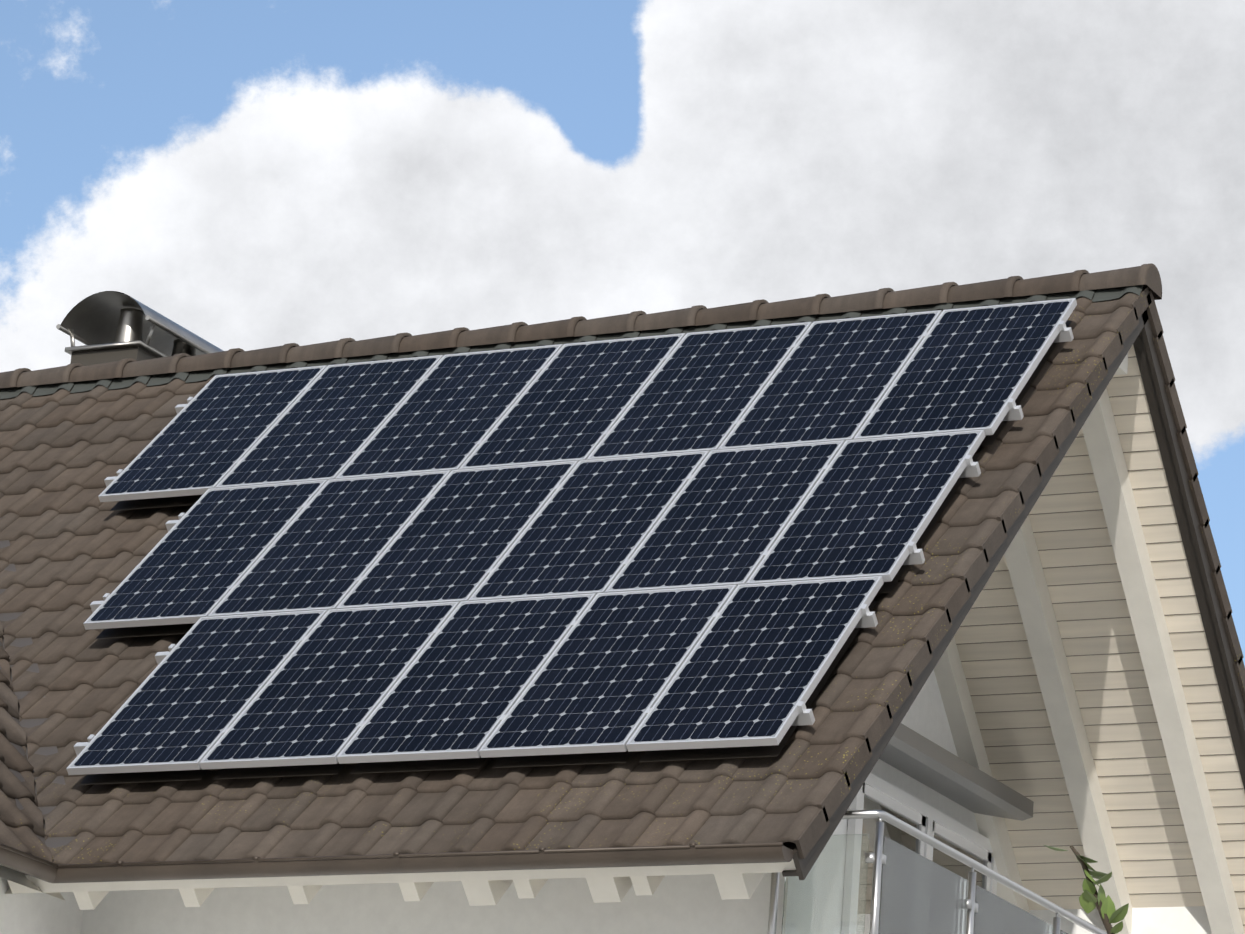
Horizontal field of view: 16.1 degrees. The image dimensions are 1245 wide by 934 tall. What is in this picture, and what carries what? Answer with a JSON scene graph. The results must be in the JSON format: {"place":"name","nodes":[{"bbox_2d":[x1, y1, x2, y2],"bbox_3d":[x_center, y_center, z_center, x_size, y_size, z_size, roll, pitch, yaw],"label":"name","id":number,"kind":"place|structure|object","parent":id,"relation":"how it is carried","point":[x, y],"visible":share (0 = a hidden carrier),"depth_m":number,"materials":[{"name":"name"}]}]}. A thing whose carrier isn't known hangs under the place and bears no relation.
{"place":"outdoors","nodes":[
{"label":"outdoors","id":0,"kind":"place"},
{"bbox_2d":[0,622,52,862],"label":"wing roof tiles","id":1,"kind":"structure","parent":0,"point":[21,830],"depth_m":23.56,"materials":[{"name":"brown tile"}]},
{"bbox_2d":[0,0,1244,665],"label":"sky","id":2,"kind":"structure","parent":0,"point":[252,174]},
{"bbox_2d":[768,810,1106,933],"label":"balustrade","id":3,"kind":"object","parent":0,"point":[920,894],"depth_m":22.03,"materials":[{"name":"clear glass"}]},
{"bbox_2d":[1044,845,1128,933],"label":"branch leaves","id":4,"kind":"object","parent":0,"point":[1091,898],"visible":1,"depth_m":10.51,"materials":[{"name":"green plant"}]},
{"label":"ground","id":5,"kind":"structure","parent":0,"visible":0},
{"bbox_2d":[0,669,1211,933],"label":"walls","id":6,"kind":"structure","parent":5,"relation":"on","point":[684,905],"depth_m":23.11,"materials":[{"name":"white paint"}]},
{"bbox_2d":[15,297,1077,853],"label":"roof slab","id":7,"kind":"structure","parent":6,"relation":"attached to","point":[789,845],"depth_m":26.54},
{"bbox_2d":[0,517,74,860],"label":"valley flashing","id":8,"kind":"object","parent":7,"relation":"attached to","point":[53,842],"depth_m":24.59,"materials":[{"name":"brown metal"}]},
{"bbox_2d":[56,291,222,365],"bbox_3d":[-3.277,0.464,30.138,0.760,3.020,1.520,-4,-19,27],"label":"chimney","id":9,"kind":"object","parent":7,"relation":"on","point":[107,326],"visible":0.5,"depth_m":30.10,"materials":[{"name":"grey metal"}]},
{"bbox_2d":[0,842,793,882],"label":"gutter","id":10,"kind":"object","parent":7,"relation":"attached to","point":[393,863],"visible":1,"depth_m":21.84,"materials":[{"name":"brown metal"}]},
{"bbox_2d":[0,292,1137,864],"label":"roof tiles","id":11,"kind":"object","parent":7,"relation":"on","point":[64,454],"visible":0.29,"depth_m":23.15,"materials":[{"name":"brown tile"}]},
{"bbox_2d":[73,321,1073,755],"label":"panel rails","id":12,"kind":"object","parent":11,"relation":"on","point":[915,555],"visible":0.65,"depth_m":23.93,"materials":[{"name":"silver metal"}]},
{"bbox_2d":[66,298,1076,774],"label":"panel frames","id":13,"kind":"structure","parent":12,"relation":"on","point":[626,744],"depth_m":24.18,"materials":[{"name":"silver metal"}]},
{"bbox_2d":[71,300,1071,784],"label":"panel backsheets","id":14,"kind":"object","parent":7,"relation":"on","point":[417,764],"visible":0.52,"depth_m":24.09,"materials":[{"name":"white plastic"}]},
{"bbox_2d":[74,301,1068,765],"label":"solar panels","id":15,"kind":"object","parent":14,"relation":"on","point":[742,681],"visible":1,"depth_m":24.54,"materials":[{"name":"blue glass"}]},
{"bbox_2d":[0,285,1143,398],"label":"ridge roll","id":16,"kind":"object","parent":7,"relation":"on","point":[1104,294],"visible":0.52,"depth_m":27.48,"materials":[{"name":"brown"}]},
{"bbox_2d":[0,263,1161,389],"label":"ridge caps","id":17,"kind":"object","parent":7,"relation":"on","point":[1148,275],"visible":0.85,"depth_m":27.36,"materials":[{"name":"tile"}]},
{"bbox_2d":[782,310,1244,879],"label":"verge boards","id":18,"kind":"object","parent":7,"relation":"attached to","point":[1140,338],"visible":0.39,"depth_m":26.03,"materials":[{"name":"brown wood"}]},
{"bbox_2d":[795,286,1244,858],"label":"verge tiles","id":19,"kind":"object","parent":7,"relation":"attached to","point":[841,788],"visible":0.98,"depth_m":24.05,"materials":[{"name":"brown tile"}]},
{"bbox_2d":[0,353,1244,933],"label":"rafters","id":20,"kind":"object","parent":6,"relation":"attached to","point":[1056,681],"visible":0.38,"depth_m":26.81,"materials":[{"name":"white wood"}]},
{"bbox_2d":[954,345,1244,931],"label":"soffit boards","id":21,"kind":"object","parent":20,"relation":"on","point":[1085,589],"visible":0.12,"depth_m":27.21,"materials":[{"name":"beige wood"}]},
{"bbox_2d":[841,773,997,933],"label":"balcony door","id":22,"kind":"structure","parent":6,"relation":"in","point":[875,792],"depth_m":26.64,"materials":[{"name":"white plastic"}]},
{"bbox_2d":[879,723,1033,820],"bbox_3d":[1.909,1.793,26.806,0.400,0.260,2.200,-4,-19,27],"label":"awning","id":23,"kind":"object","parent":6,"relation":"attached to","point":[933,766],"visible":0.59,"depth_m":26.78,"materials":[{"name":"grey"}]}
]}

